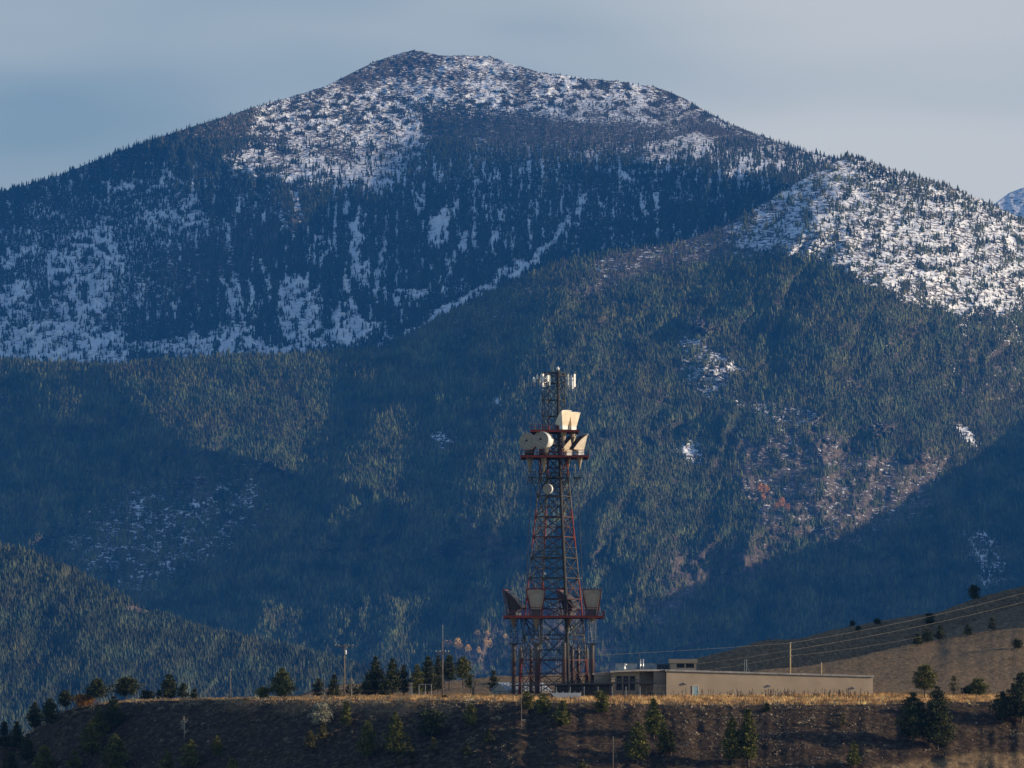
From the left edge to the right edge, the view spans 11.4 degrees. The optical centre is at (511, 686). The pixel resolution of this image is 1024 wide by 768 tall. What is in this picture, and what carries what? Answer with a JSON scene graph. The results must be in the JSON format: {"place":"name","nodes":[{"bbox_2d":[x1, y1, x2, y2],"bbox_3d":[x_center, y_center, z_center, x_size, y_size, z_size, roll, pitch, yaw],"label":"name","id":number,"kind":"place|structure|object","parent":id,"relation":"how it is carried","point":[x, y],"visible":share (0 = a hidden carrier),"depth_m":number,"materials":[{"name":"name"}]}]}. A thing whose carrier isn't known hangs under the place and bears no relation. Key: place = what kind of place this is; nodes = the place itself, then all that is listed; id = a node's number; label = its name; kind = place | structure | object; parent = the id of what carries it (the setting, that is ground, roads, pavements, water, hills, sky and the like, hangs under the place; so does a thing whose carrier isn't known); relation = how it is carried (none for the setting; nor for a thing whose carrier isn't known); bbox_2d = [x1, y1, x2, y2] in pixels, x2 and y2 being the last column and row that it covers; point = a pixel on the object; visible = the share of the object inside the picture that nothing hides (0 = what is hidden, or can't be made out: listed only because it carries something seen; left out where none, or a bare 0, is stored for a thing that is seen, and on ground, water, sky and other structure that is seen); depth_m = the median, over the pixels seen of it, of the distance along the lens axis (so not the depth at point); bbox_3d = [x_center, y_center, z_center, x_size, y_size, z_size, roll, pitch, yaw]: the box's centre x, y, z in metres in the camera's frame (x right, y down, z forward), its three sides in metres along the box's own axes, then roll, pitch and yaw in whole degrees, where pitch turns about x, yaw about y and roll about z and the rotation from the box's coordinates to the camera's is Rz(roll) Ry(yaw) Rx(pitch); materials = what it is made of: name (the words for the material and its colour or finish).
{"place":"outdoors","nodes":[
{"label":"outdoors","id":0,"kind":"place"},
{"bbox_2d":[3,563,306,683],"bbox_3d":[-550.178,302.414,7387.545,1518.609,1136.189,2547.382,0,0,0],"label":"foothill","id":1,"kind":"structure","parent":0,"point":[136,608],"depth_m":7076.64,"materials":[{"name":"green plant"}]},
{"bbox_2d":[0,540,465,735],"bbox_3d":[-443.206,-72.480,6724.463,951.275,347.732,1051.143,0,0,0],"label":"foothill conifer forest","id":2,"kind":"object","parent":1,"relation":"on","point":[63,627],"visible":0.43,"depth_m":6914.10,"materials":[{"name":"green plant"}]},
{"bbox_2d":[0,50,836,364],"bbox_3d":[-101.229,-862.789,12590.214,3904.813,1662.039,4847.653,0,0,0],"label":"mountain","id":3,"kind":"structure","parent":0,"point":[468,84],"depth_m":12158.44,"materials":[{"name":"white snow"}]},
{"bbox_2d":[0,48,839,364],"bbox_3d":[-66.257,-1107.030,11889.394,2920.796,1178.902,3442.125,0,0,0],"label":"mountain conifer forest","id":4,"kind":"object","parent":3,"relation":"on","point":[418,314],"visible":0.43,"depth_m":11813.21,"materials":[{"name":"green plant"}]},
{"bbox_2d":[0,155,1023,678],"bbox_3d":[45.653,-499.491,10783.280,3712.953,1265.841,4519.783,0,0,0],"label":"forested ridge","id":5,"kind":"structure","parent":0,"point":[962,231],"depth_m":9794.92,"materials":[{"name":"green plant"}]},
{"bbox_2d":[0,150,1023,679],"bbox_3d":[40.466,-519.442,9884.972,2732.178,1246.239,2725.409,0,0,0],"label":"ridge conifer forest","id":6,"kind":"object","parent":5,"relation":"on","point":[402,442],"visible":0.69,"depth_m":9705.08,"materials":[{"name":"green plant"}]},
{"bbox_2d":[0,59,1023,674],"bbox_3d":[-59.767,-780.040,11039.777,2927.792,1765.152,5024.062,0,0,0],"label":"dead standing forest","id":7,"kind":"object","parent":5,"relation":"on","point":[500,345],"visible":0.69,"depth_m":10384.74,"materials":[{"name":"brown wood"}]},
{"bbox_2d":[0,586,1023,767],"bbox_3d":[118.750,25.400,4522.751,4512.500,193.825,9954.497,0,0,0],"label":"ground","id":8,"kind":"structure","parent":0,"point":[907,751],"depth_m":962.55,"materials":[{"name":"soil"}]},
{"bbox_2d":[0,721,11,749],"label":"pine tree","id":9,"kind":"object","parent":8,"relation":"on","point":[4,733],"visible":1,"depth_m":1036.53,"materials":[{"name":"green plant"}]},
{"bbox_2d":[1,751,18,767],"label":"pine tree","id":10,"kind":"object","parent":8,"relation":"on","point":[11,762],"visible":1,"depth_m":1018.61,"materials":[{"name":"green plant"}]},
{"bbox_2d":[4,721,24,751],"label":"pine tree","id":11,"kind":"object","parent":8,"relation":"on","point":[16,738],"visible":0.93,"depth_m":1034.06,"materials":[{"name":"green plant"}]},
{"bbox_2d":[17,733,36,762],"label":"pine tree","id":12,"kind":"object","parent":8,"relation":"on","point":[27,747],"visible":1,"depth_m":1021.16,"materials":[{"name":"green plant"}]},
{"bbox_2d":[24,702,42,730],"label":"pine tree","id":13,"kind":"object","parent":8,"relation":"on","point":[34,720],"visible":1,"depth_m":1036.92,"materials":[{"name":"green plant"}]},
{"bbox_2d":[31,745,60,767],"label":"pine tree","id":14,"kind":"object","parent":8,"relation":"on","point":[43,760],"visible":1,"depth_m":1007.89,"materials":[{"name":"green plant"}]},
{"bbox_2d":[39,697,60,724],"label":"pine tree","id":15,"kind":"object","parent":8,"relation":"on","point":[49,712],"visible":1,"depth_m":1029.29,"materials":[{"name":"green plant"}]},
{"bbox_2d":[57,690,75,711],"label":"pine tree","id":16,"kind":"object","parent":8,"relation":"on","point":[64,699],"visible":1,"depth_m":1030.88,"materials":[{"name":"green plant"}]},
{"bbox_2d":[65,748,83,767],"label":"pine tree","id":17,"kind":"object","parent":8,"relation":"on","point":[75,762],"visible":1,"depth_m":1001.65,"materials":[{"name":"green plant"}]},
{"bbox_2d":[70,694,95,706],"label":"bush","id":18,"kind":"object","parent":8,"relation":"on","point":[81,700],"visible":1,"depth_m":1027.55,"materials":[{"name":"brown plant"}]},
{"bbox_2d":[77,721,103,755],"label":"pine tree","id":19,"kind":"object","parent":8,"relation":"on","point":[90,738],"visible":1,"depth_m":1004.67,"materials":[{"name":"green plant"}]},
{"bbox_2d":[84,678,110,704],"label":"pine tree","id":20,"kind":"object","parent":8,"relation":"on","point":[96,688],"visible":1,"depth_m":1025.56,"materials":[{"name":"green plant"}]},
{"bbox_2d":[90,707,110,739],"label":"pine tree","id":21,"kind":"object","parent":8,"relation":"on","point":[98,719],"visible":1,"depth_m":1009.25,"materials":[{"name":"green plant"}]},
{"bbox_2d":[101,696,125,728],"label":"pine tree","id":22,"kind":"object","parent":8,"relation":"on","point":[113,715],"visible":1,"depth_m":1009.02,"materials":[{"name":"green plant"}]},
{"bbox_2d":[99,734,130,767],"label":"pine tree","id":23,"kind":"object","parent":8,"relation":"on","point":[114,749],"visible":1,"depth_m":991.08,"materials":[{"name":"green plant"}]},
{"bbox_2d":[108,675,144,699],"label":"pine tree","id":24,"kind":"object","parent":8,"relation":"on","point":[124,686],"visible":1,"depth_m":1033.00,"materials":[{"name":"green plant"}]},
{"bbox_2d":[140,689,154,699],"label":"bush","id":25,"kind":"object","parent":8,"relation":"on","point":[147,694],"visible":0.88,"depth_m":1031.42,"materials":[{"name":"green plant"}]},
{"bbox_2d":[158,751,175,767],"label":"pine tree","id":26,"kind":"object","parent":8,"relation":"on","point":[167,762],"visible":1,"depth_m":975.57,"materials":[{"name":"green plant"}]},
{"bbox_2d":[158,673,177,698],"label":"pine tree","id":27,"kind":"object","parent":8,"relation":"on","point":[168,684],"visible":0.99,"depth_m":1029.21,"materials":[{"name":"green plant"}]},
{"bbox_2d":[176,683,190,697],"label":"pine tree","id":28,"kind":"object","parent":8,"relation":"on","point":[183,692],"visible":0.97,"depth_m":1029.65,"materials":[{"name":"green plant"}]},
{"bbox_2d":[176,740,203,767],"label":"pine tree","id":29,"kind":"object","parent":8,"relation":"on","point":[190,758],"visible":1,"depth_m":974.25,"materials":[{"name":"green plant"}]},
{"bbox_2d":[210,735,223,758],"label":"pine tree","id":30,"kind":"object","parent":8,"relation":"on","point":[216,751],"visible":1,"depth_m":972.85,"materials":[{"name":"green plant"}]},
{"bbox_2d":[214,669,230,697],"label":"utility pole","id":31,"kind":"object","parent":8,"relation":"on","point":[230,684],"visible":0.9,"depth_m":1021.90,"materials":[{"name":"wood"}]},
{"bbox_2d":[245,643,784,672],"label":"power line","id":32,"kind":"object","parent":31,"relation":"attached to","point":[510,657],"visible":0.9,"depth_m":1015.45,"materials":[{"name":"metal"}]},
{"bbox_2d":[227,758,239,767],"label":"pine tree","id":33,"kind":"object","parent":8,"relation":"on","point":[231,762],"visible":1,"depth_m":962.87,"materials":[{"name":"green plant"}]},
{"bbox_2d":[253,686,272,697],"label":"bush","id":34,"kind":"object","parent":8,"relation":"on","point":[263,692],"visible":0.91,"depth_m":1013.50,"materials":[{"name":"green plant"}]},
{"bbox_2d":[266,667,297,697],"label":"pine tree","id":35,"kind":"object","parent":8,"relation":"on","point":[281,676],"visible":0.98,"depth_m":1011.38,"materials":[{"name":"green plant"}]},
{"bbox_2d":[302,730,318,750],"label":"pine tree","id":36,"kind":"object","parent":8,"relation":"on","point":[310,739],"visible":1,"depth_m":958.59,"materials":[{"name":"green plant"}]},
{"bbox_2d":[312,678,323,695],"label":"pine tree","id":37,"kind":"object","parent":8,"relation":"on","point":[316,686],"visible":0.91,"depth_m":1019.55,"materials":[{"name":"green plant"}]},
{"bbox_2d":[307,702,333,724],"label":"silver bush","id":38,"kind":"object","parent":8,"relation":"on","point":[321,716],"visible":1,"depth_m":968.46,"materials":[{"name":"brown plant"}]},
{"bbox_2d":[315,721,329,740],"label":"pine tree","id":39,"kind":"object","parent":8,"relation":"on","point":[321,735],"visible":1,"depth_m":961.36,"materials":[{"name":"green plant"}]},
{"bbox_2d":[325,674,341,695],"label":"pine tree","id":40,"kind":"object","parent":8,"relation":"on","point":[333,685],"visible":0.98,"depth_m":1017.62,"materials":[{"name":"green plant"}]},
{"bbox_2d":[335,645,353,696],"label":"utility pole","id":41,"kind":"object","parent":8,"relation":"on","point":[344,650],"visible":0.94,"depth_m":1013.85,"materials":[{"name":"wood"}]},
{"bbox_2d":[338,700,351,726],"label":"pine tree","id":42,"kind":"object","parent":8,"relation":"on","point":[346,721],"visible":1,"depth_m":964.25,"materials":[{"name":"green plant"}]},
{"bbox_2d":[341,684,362,695],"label":"bush","id":43,"kind":"object","parent":8,"relation":"on","point":[355,690],"visible":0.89,"depth_m":1021.61,"materials":[{"name":"green plant"}]},
{"bbox_2d":[354,719,378,758],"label":"pine tree","id":44,"kind":"object","parent":8,"relation":"on","point":[367,744],"visible":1,"depth_m":948.10,"materials":[{"name":"green plant"}]},
{"bbox_2d":[359,675,378,695],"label":"pine tree","id":45,"kind":"object","parent":8,"relation":"on","point":[368,686],"visible":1,"depth_m":1023.56,"materials":[{"name":"green plant"}]},
{"bbox_2d":[364,655,385,694],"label":"pine tree","id":46,"kind":"object","parent":8,"relation":"on","point":[376,674],"visible":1,"depth_m":1025.47,"materials":[{"name":"green plant"}]},
{"bbox_2d":[376,676,394,694],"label":"pine tree","id":47,"kind":"object","parent":8,"relation":"on","point":[384,684],"visible":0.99,"depth_m":1018.56,"materials":[{"name":"green plant"}]},
{"bbox_2d":[381,658,403,694],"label":"pine tree","id":48,"kind":"object","parent":8,"relation":"on","point":[392,673],"visible":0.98,"depth_m":1023.49,"materials":[{"name":"green plant"}]},
{"bbox_2d":[380,711,412,753],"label":"pine tree","id":49,"kind":"object","parent":8,"relation":"on","point":[396,733],"visible":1,"depth_m":946.75,"materials":[{"name":"green plant"}]},
{"bbox_2d":[397,665,411,694],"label":"pine tree","id":50,"kind":"object","parent":8,"relation":"on","point":[404,675],"visible":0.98,"depth_m":1025.65,"materials":[{"name":"green plant"}]},
{"bbox_2d":[402,738,416,755],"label":"pine tree","id":51,"kind":"object","parent":8,"relation":"on","point":[408,751],"visible":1,"depth_m":943.85,"materials":[{"name":"green plant"}]},
{"bbox_2d":[408,664,424,694],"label":"pine tree","id":52,"kind":"object","parent":8,"relation":"on","point":[416,681],"visible":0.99,"depth_m":1025.59,"materials":[{"name":"green plant"}]},
{"bbox_2d":[419,655,439,693],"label":"pine tree","id":53,"kind":"object","parent":8,"relation":"on","point":[429,677],"visible":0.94,"depth_m":1027.51,"materials":[{"name":"green plant"}]},
{"bbox_2d":[415,708,447,735],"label":"pine tree","id":54,"kind":"object","parent":8,"relation":"on","point":[430,722],"visible":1,"depth_m":949.66,"materials":[{"name":"green plant"}]},
{"bbox_2d":[432,655,444,691],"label":"pine tree","id":55,"kind":"object","parent":8,"relation":"on","point":[438,668],"visible":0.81,"depth_m":1074.63,"materials":[{"name":"green plant"}]},
{"bbox_2d":[443,654,457,689],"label":"pine tree","id":56,"kind":"object","parent":8,"relation":"on","point":[449,673],"visible":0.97,"depth_m":1079.58,"materials":[{"name":"green plant"}]},
{"bbox_2d":[454,655,473,686],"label":"pine tree","id":57,"kind":"object","parent":8,"relation":"on","point":[463,667],"visible":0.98,"depth_m":1084.41,"materials":[{"name":"green plant"}]},
{"bbox_2d":[462,743,471,755],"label":"pine tree","id":58,"kind":"object","parent":8,"relation":"on","point":[466,750],"visible":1,"depth_m":936.31,"materials":[{"name":"green plant"}]},
{"bbox_2d":[463,674,475,692],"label":"pine tree","id":59,"kind":"object","parent":8,"relation":"on","point":[468,681],"visible":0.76,"depth_m":1049.77,"materials":[{"name":"green plant"}]},
{"bbox_2d":[462,703,477,727],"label":"pine tree","id":60,"kind":"object","parent":8,"relation":"on","point":[471,719],"visible":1,"depth_m":947.95,"materials":[{"name":"green plant"}]},
{"bbox_2d":[481,729,495,743],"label":"bush","id":61,"kind":"object","parent":8,"relation":"on","point":[489,736],"visible":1,"depth_m":938.06,"materials":[{"name":"green plant"}]},
{"bbox_2d":[487,670,499,689],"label":"pine tree","id":62,"kind":"object","parent":8,"relation":"on","point":[493,683],"visible":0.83,"depth_m":1039.75,"materials":[{"name":"green plant"}]},
{"bbox_2d":[0,694,1023,767],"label":"sagebrush","id":63,"kind":"object","parent":8,"relation":"on","point":[366,702],"visible":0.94,"depth_m":969.01,"materials":[{"name":"yellow plant"}]},
{"bbox_2d":[7,702,1023,767],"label":"slope weeds","id":64,"kind":"object","parent":8,"relation":"on","point":[547,738],"visible":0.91,"depth_m":944.03,"materials":[{"name":"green plant"}]},
{"bbox_2d":[16,701,1021,767],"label":"loose stones","id":65,"kind":"object","parent":8,"relation":"on","point":[682,729],"visible":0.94,"depth_m":942.51,"materials":[{"name":"grey stone"}]},
{"bbox_2d":[489,682,551,694],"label":"metal shed","id":66,"kind":"structure","parent":8,"relation":"on","point":[501,687],"depth_m":1007.52,"materials":[{"name":"beige metal"}]},
{"bbox_2d":[24,598,1023,767],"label":"dry grass","id":67,"kind":"structure","parent":8,"relation":"on","point":[727,699],"depth_m":974.22,"materials":[{"name":"beige plant"}]},
{"bbox_2d":[518,691,534,710],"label":"pine tree","id":68,"kind":"object","parent":8,"relation":"on","point":[527,704],"visible":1,"depth_m":949.72,"materials":[{"name":"green plant"}]},
{"bbox_2d":[534,693,551,714],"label":"pine tree","id":69,"kind":"object","parent":8,"relation":"on","point":[542,705],"visible":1,"depth_m":946.19,"materials":[{"name":"green plant"}]},
{"bbox_2d":[502,367,604,693],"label":"radio tower","id":70,"kind":"structure","parent":8,"relation":"on","point":[542,440],"depth_m":997.50,"materials":[{"name":"metal"}]},
{"bbox_2d":[549,700,571,726],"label":"pine tree","id":71,"kind":"object","parent":8,"relation":"on","point":[562,714],"visible":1,"depth_m":939.75,"materials":[{"name":"green plant"}]},
{"bbox_2d":[551,692,580,698],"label":"slatted panel fence","id":72,"kind":"object","parent":8,"relation":"on","point":[565,695],"visible":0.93,"depth_m":972.95,"materials":[{"name":"metal"}]},
{"bbox_2d":[510,679,655,696],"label":"cable bridge","id":73,"kind":"structure","parent":8,"relation":"on","point":[601,682],"depth_m":982.47,"materials":[{"name":"metal"}]},
{"bbox_2d":[554,684,612,695],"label":"machinery shelter","id":74,"kind":"object","parent":8,"relation":"on","point":[586,692],"visible":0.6,"depth_m":988.00,"materials":[{"name":"metal"}]},
{"bbox_2d":[530,688,639,696],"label":"chain link fence","id":75,"kind":"object","parent":8,"relation":"on","point":[578,689],"visible":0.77,"depth_m":975.99,"materials":[{"name":"metal"}]},
{"bbox_2d":[592,690,609,712],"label":"pine tree","id":76,"kind":"object","parent":8,"relation":"on","point":[601,702],"visible":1,"depth_m":945.85,"materials":[{"name":"green plant"}]},
{"bbox_2d":[623,721,650,763],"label":"pine tree","id":77,"kind":"object","parent":8,"relation":"on","point":[638,749],"visible":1,"depth_m":922.93,"materials":[{"name":"green plant"}]},
{"bbox_2d":[643,698,663,738],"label":"pine tree","id":78,"kind":"object","parent":8,"relation":"on","point":[653,721],"visible":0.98,"depth_m":935.72,"materials":[{"name":"green plant"}]},
{"bbox_2d":[656,721,668,754],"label":"pine tree","id":79,"kind":"object","parent":8,"relation":"on","point":[662,737],"visible":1,"depth_m":927.01,"materials":[{"name":"green plant"}]},
{"bbox_2d":[663,730,676,755],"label":"pine tree","id":80,"kind":"object","parent":8,"relation":"on","point":[670,747],"visible":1,"depth_m":926.43,"materials":[{"name":"green plant"}]},
{"bbox_2d":[717,716,742,764],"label":"pine tree","id":81,"kind":"object","parent":8,"relation":"on","point":[730,743],"visible":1,"depth_m":923.04,"materials":[{"name":"green plant"}]},
{"bbox_2d":[593,657,873,695],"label":"equipment building","id":82,"kind":"structure","parent":8,"relation":"on","point":[679,676],"depth_m":995.79,"materials":[{"name":"beige paint"}]},
{"bbox_2d":[739,708,759,765],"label":"pine tree","id":83,"kind":"object","parent":8,"relation":"on","point":[748,747],"visible":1,"depth_m":923.21,"materials":[{"name":"green plant"}]},
{"bbox_2d":[671,688,868,697],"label":"dead weed stalks","id":84,"kind":"object","parent":8,"relation":"on","point":[793,692],"visible":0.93,"depth_m":985.14,"materials":[{"name":"brown plant"}]},
{"bbox_2d":[845,741,863,767],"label":"pine tree","id":85,"kind":"object","parent":8,"relation":"on","point":[853,759],"visible":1,"depth_m":922.54,"materials":[{"name":"green plant"}]},
{"bbox_2d":[700,602,1023,683],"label":"hill brush","id":86,"kind":"object","parent":8,"relation":"on","point":[1001,634],"visible":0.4,"depth_m":1143.22,"materials":[{"name":"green plant"}]},
{"bbox_2d":[894,692,930,742],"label":"pine tree","id":87,"kind":"object","parent":8,"relation":"on","point":[913,714],"visible":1,"depth_m":935.03,"materials":[{"name":"green plant"}]},
{"bbox_2d":[911,633,923,645],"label":"hill tree","id":88,"kind":"object","parent":8,"relation":"on","point":[917,639],"visible":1,"depth_m":1154.37,"materials":[{"name":"green plant"}]},
{"bbox_2d":[912,664,938,697],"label":"pine tree","id":89,"kind":"object","parent":8,"relation":"on","point":[925,677],"visible":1,"depth_m":977.07,"materials":[{"name":"green plant"}]},
{"bbox_2d":[921,628,934,641],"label":"hill tree","id":90,"kind":"object","parent":8,"relation":"on","point":[926,636],"visible":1,"depth_m":1159.17,"materials":[{"name":"green plant"}]},
{"bbox_2d":[925,612,934,622],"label":"shrub","id":91,"kind":"object","parent":8,"relation":"on","point":[930,619],"visible":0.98,"depth_m":1234.67,"materials":[{"name":"green plant"}]},
{"bbox_2d":[915,685,957,749],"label":"pine tree","id":92,"kind":"object","parent":8,"relation":"on","point":[939,727],"visible":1,"depth_m":934.26,"materials":[{"name":"green plant"}]},
{"bbox_2d":[933,625,945,639],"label":"hill tree","id":93,"kind":"object","parent":8,"relation":"on","point":[939,635],"visible":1,"depth_m":1160.31,"materials":[{"name":"green plant"}]},
{"bbox_2d":[947,676,959,691],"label":"pine tree","id":94,"kind":"object","parent":8,"relation":"on","point":[952,684],"visible":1,"depth_m":1011.86,"materials":[{"name":"green plant"}]},
{"bbox_2d":[961,624,972,635],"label":"hill tree","id":95,"kind":"object","parent":8,"relation":"on","point":[967,631],"visible":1,"depth_m":1165.00,"materials":[{"name":"green plant"}]},
{"bbox_2d":[967,584,980,598],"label":"hill tree","id":96,"kind":"object","parent":8,"relation":"on","point":[973,594],"visible":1,"depth_m":1252.67,"materials":[{"name":"green plant"}]},
{"bbox_2d":[966,677,989,695],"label":"pine tree","id":97,"kind":"object","parent":8,"relation":"on","point":[978,685],"visible":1,"depth_m":1009.31,"materials":[{"name":"green plant"}]},
{"bbox_2d":[988,691,1014,720],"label":"pine tree","id":98,"kind":"object","parent":8,"relation":"on","point":[1001,704],"visible":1,"depth_m":948.40,"materials":[{"name":"green plant"}]},
{"bbox_2d":[1003,671,1023,722],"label":"pine tree","id":99,"kind":"object","parent":8,"relation":"on","point":[1016,697],"visible":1,"depth_m":948.06,"materials":[{"name":"green plant"}]},
{"bbox_2d":[1011,638,1023,648],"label":"shrub","id":100,"kind":"object","parent":8,"relation":"on","point":[1017,643],"visible":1,"depth_m":1124.58,"materials":[{"name":"green plant"}]},
{"bbox_2d":[0,0,1023,203],"label":"sky","id":101,"kind":"structure","parent":0,"point":[934,89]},
{"bbox_2d":[995,188,1023,217],"bbox_3d":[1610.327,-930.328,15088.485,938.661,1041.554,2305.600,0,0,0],"label":"summit","id":102,"kind":"structure","parent":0,"point":[1012,202],"depth_m":14776.89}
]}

